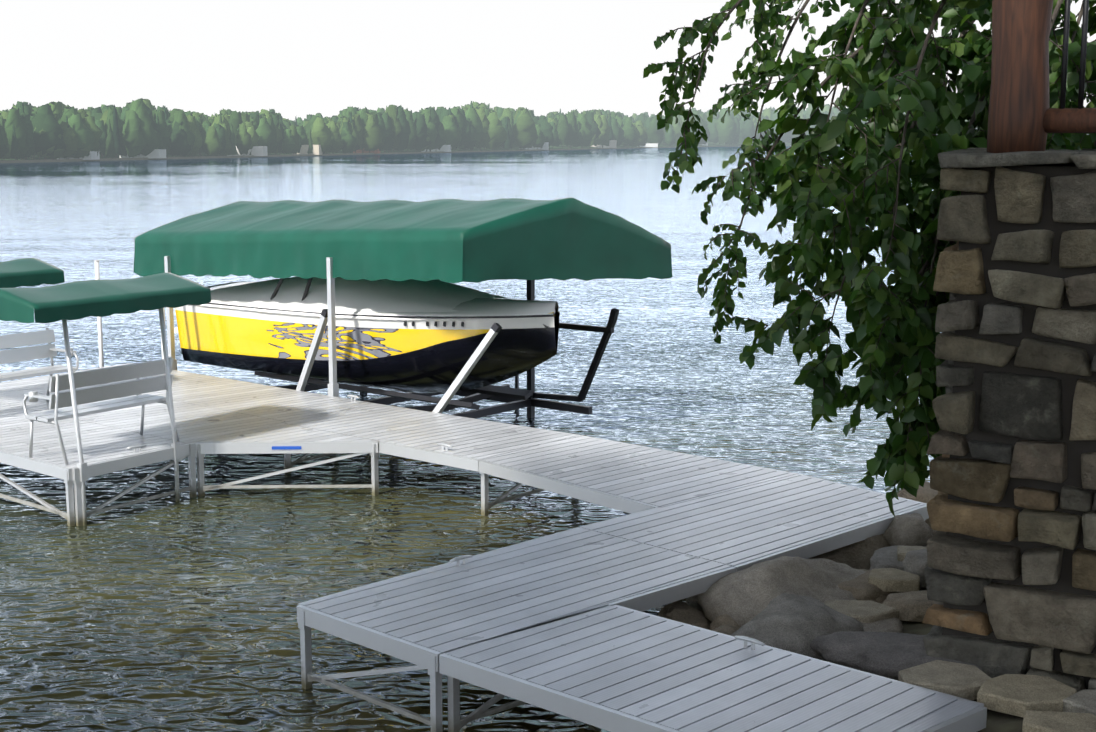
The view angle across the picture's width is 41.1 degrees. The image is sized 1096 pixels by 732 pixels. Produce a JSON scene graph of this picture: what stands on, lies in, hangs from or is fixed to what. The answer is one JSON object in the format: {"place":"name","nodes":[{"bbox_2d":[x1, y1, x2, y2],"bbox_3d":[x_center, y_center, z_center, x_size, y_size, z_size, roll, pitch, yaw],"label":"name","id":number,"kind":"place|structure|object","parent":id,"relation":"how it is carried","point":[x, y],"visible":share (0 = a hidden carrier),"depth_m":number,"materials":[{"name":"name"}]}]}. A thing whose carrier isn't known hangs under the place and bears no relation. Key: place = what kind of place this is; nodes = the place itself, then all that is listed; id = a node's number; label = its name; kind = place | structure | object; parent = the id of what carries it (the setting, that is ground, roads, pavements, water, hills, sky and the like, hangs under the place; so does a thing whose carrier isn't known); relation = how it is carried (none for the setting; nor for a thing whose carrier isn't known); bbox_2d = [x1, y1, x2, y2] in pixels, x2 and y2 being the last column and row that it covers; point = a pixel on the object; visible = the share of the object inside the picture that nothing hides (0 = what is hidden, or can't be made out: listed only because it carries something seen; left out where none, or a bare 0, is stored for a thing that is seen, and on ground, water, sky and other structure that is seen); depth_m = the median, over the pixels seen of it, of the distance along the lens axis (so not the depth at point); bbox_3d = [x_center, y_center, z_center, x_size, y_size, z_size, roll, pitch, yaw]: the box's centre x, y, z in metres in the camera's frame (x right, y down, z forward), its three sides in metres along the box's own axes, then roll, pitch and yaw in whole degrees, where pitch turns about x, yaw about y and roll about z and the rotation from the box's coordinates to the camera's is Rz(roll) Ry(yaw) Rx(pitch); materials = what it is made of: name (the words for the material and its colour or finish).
{"place":"outdoors","nodes":[
{"label":"outdoors","id":0,"kind":"place"},
{"bbox_2d":[133,197,672,282],"bbox_3d":[-2.181,-1.711,20.255,7.026,1.394,3.503,7,11,38],"label":"boat lift canopy","id":1,"kind":"object","parent":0,"point":[452,240],"visible":1,"depth_m":18.59,"materials":[{"name":"green fabric"}]},
{"bbox_2d":[0,146,941,731],"bbox_3d":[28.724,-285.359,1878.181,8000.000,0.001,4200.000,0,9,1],"label":"lake water","id":2,"kind":"structure","parent":0,"point":[164,614],"depth_m":17.05,"materials":[{"name":"liquid"}]},
{"bbox_2d":[0,258,64,287],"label":"canopy","id":3,"kind":"object","parent":2,"relation":"in","point":[27,272],"visible":1,"depth_m":18.22,"materials":[{"name":"fabric"}]},
{"bbox_2d":[0,403,189,480],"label":"dock platform planks","id":4,"kind":"object","parent":2,"relation":"on","point":[105,450],"visible":0.9,"depth_m":15.66,"materials":[{"name":"wood"}]},
{"bbox_2d":[0,470,74,526],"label":"dock legs","id":5,"kind":"object","parent":4,"relation":"attached to","point":[69,516],"visible":0.63,"depth_m":14.90,"materials":[{"name":"metal"}]},
{"bbox_2d":[0,328,78,399],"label":"dock bench","id":6,"kind":"object","parent":4,"relation":"on","point":[49,349],"visible":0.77,"depth_m":17.98,"materials":[{"name":"metal"}]},
{"bbox_2d":[23,357,178,464],"bbox_3d":[-4.716,0.426,15.474,0.688,0.927,1.550,6,11,35],"label":"dock bench","id":7,"kind":"object","parent":4,"relation":"on","point":[145,371],"visible":0.96,"depth_m":15.26,"materials":[{"name":"metal"}]},
{"bbox_2d":[0,273,210,525],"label":"canopy","id":8,"kind":"object","parent":2,"relation":"in","point":[65,302],"visible":0.98,"depth_m":14.75,"materials":[{"name":"fabric"}]},
{"bbox_2d":[94,260,165,366],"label":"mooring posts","id":9,"kind":"object","parent":2,"relation":"in","point":[99,321],"visible":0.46,"depth_m":22.00,"materials":[{"name":"white metal"}]},
{"bbox_2d":[73,445,196,525],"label":"dock legs","id":10,"kind":"object","parent":2,"relation":"in","point":[191,489],"visible":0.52,"depth_m":15.28,"materials":[{"name":"metal"}]},
{"bbox_2d":[0,376,285,454],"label":"dock platform planks","id":11,"kind":"object","parent":2,"relation":"on","point":[194,423],"visible":0.58,"depth_m":17.30,"materials":[{"name":"wood"}]},
{"bbox_2d":[195,423,377,453],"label":"dock gusset planks","id":12,"kind":"object","parent":11,"relation":"attached to","point":[263,440],"visible":0.94,"depth_m":15.91,"materials":[{"name":"wood"}]},
{"bbox_2d":[272,446,300,449],"bbox_3d":[-2.838,0.889,15.875,0.320,0.035,0.004,0,9,-1],"label":"label","id":13,"kind":"object","parent":12,"relation":"attached to","point":[284,447],"visible":1,"depth_m":15.87,"materials":[{"name":"blue plastic"}]},
{"bbox_2d":[45,363,374,421],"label":"dock platform planks","id":14,"kind":"object","parent":2,"relation":"on","point":[266,401],"visible":0.54,"depth_m":18.58,"materials":[{"name":"wood"}]},
{"bbox_2d":[196,443,378,496],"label":"dock legs","id":15,"kind":"object","parent":2,"relation":"in","point":[203,487],"visible":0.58,"depth_m":15.95,"materials":[{"name":"metal"}]},
{"bbox_2d":[284,453,337,472],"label":"dock legs","id":16,"kind":"object","parent":2,"relation":"in","point":[288,463],"visible":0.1,"depth_m":17.21,"materials":[{"name":"metal"}]},
{"bbox_2d":[298,609,443,731],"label":"dock legs","id":17,"kind":"object","parent":2,"relation":"in","point":[433,721],"visible":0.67,"depth_m":9.83,"materials":[{"name":"metal"}]},
{"bbox_2d":[164,256,619,418],"bbox_3d":[-2.206,-0.160,20.454,6.754,4.159,3.453,7,11,38],"label":"lift","id":18,"kind":"object","parent":2,"relation":"in","point":[516,397],"visible":0.19,"depth_m":19.57,"materials":[{"name":"white metal"}]},
{"bbox_2d":[174,277,559,392],"bbox_3d":[-2.539,-0.708,20.487,6.805,2.033,2.492,7,11,38],"label":"speed boat","id":19,"kind":"object","parent":18,"relation":"on","point":[414,336],"visible":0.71,"depth_m":19.21,"materials":[{"name":"yellow plastic"}]},
{"bbox_2d":[284,404,578,471],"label":"dock section planks","id":20,"kind":"object","parent":2,"relation":"on","point":[407,433],"visible":0.88,"depth_m":16.35,"materials":[{"name":"metal"}]},
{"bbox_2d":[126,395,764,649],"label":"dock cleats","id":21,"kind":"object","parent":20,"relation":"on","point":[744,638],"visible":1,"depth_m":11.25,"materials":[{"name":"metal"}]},
{"bbox_2d":[447,676,525,731],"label":"dock legs","id":22,"kind":"object","parent":2,"relation":"in","point":[456,723],"visible":0.21,"depth_m":9.48,"materials":[{"name":"metal"}]},
{"bbox_2d":[479,472,544,515],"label":"dock legs","id":23,"kind":"object","parent":2,"relation":"in","point":[486,505],"visible":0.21,"depth_m":15.17,"materials":[{"name":"metal"}]},
{"bbox_2d":[0,98,1088,162],"bbox_3d":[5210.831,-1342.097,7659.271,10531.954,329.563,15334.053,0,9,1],"label":"shore forest","id":24,"kind":"object","parent":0,"point":[137,129],"visible":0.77,"depth_m":395.97,"materials":[{"name":"green plant"}]},
{"bbox_2d":[0,0,1095,120],"label":"sky","id":25,"kind":"structure","parent":0,"point":[292,58],"materials":[{"name":"white"}]},
{"bbox_2d":[900,534,1087,731],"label":"shore bank","id":26,"kind":"structure","parent":0,"point":[996,721],"depth_m":8.63,"materials":[{"name":"soil"}]},
{"bbox_2d":[439,605,986,731],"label":"dock section planks","id":27,"kind":"object","parent":26,"relation":"on","point":[615,668],"visible":0.98,"depth_m":8.85,"materials":[{"name":"wood"}]},
{"bbox_2d":[657,481,981,680],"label":"shore boulders","id":28,"kind":"object","parent":26,"relation":"on","point":[778,603],"visible":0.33,"depth_m":10.85,"materials":[{"name":"grey stone"}]},
{"bbox_2d":[297,527,735,671],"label":"dock section planks","id":29,"kind":"object","parent":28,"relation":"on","point":[415,617],"visible":0.85,"depth_m":10.62,"materials":[{"name":"wood"}]},
{"bbox_2d":[578,474,928,571],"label":"dock section planks","id":30,"kind":"object","parent":28,"relation":"on","point":[795,515],"visible":0.83,"depth_m":12.57,"materials":[{"name":"wood"}]},
{"bbox_2d":[643,0,1095,516],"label":"tree","id":31,"kind":"object","parent":26,"relation":"on","point":[879,176],"visible":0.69,"depth_m":10.07,"materials":[{"name":"green plant"}]},
{"bbox_2d":[824,546,1095,731],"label":"rocks","id":32,"kind":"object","parent":26,"relation":"on","point":[1041,703],"depth_m":8.78,"materials":[{"name":"grey stone"}]},
{"bbox_2d":[922,148,1095,691],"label":"stone pillar","id":33,"kind":"structure","parent":26,"relation":"on","point":[959,571],"depth_m":8.85,"materials":[{"name":"grey stone"}]},
{"bbox_2d":[942,163,1095,688],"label":"mortar","id":34,"kind":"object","parent":33,"relation":"attached to","point":[1076,449],"visible":0.25,"depth_m":8.87,"materials":[{"name":"concrete"}]},
{"bbox_2d":[987,0,1095,152],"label":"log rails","id":35,"kind":"object","parent":33,"relation":"on","point":[1023,115],"visible":0.92,"depth_m":8.78,"materials":[{"name":"brown wood"}]},
{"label":"dock legs","id":36,"kind":"object","parent":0,"visible":0},
{"bbox_2d":[478,435,797,513],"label":"dock section planks","id":37,"kind":"object","parent":36,"relation":"on","point":[626,477],"visible":0.96,"depth_m":14.47,"materials":[{"name":"metal"}]}
]}

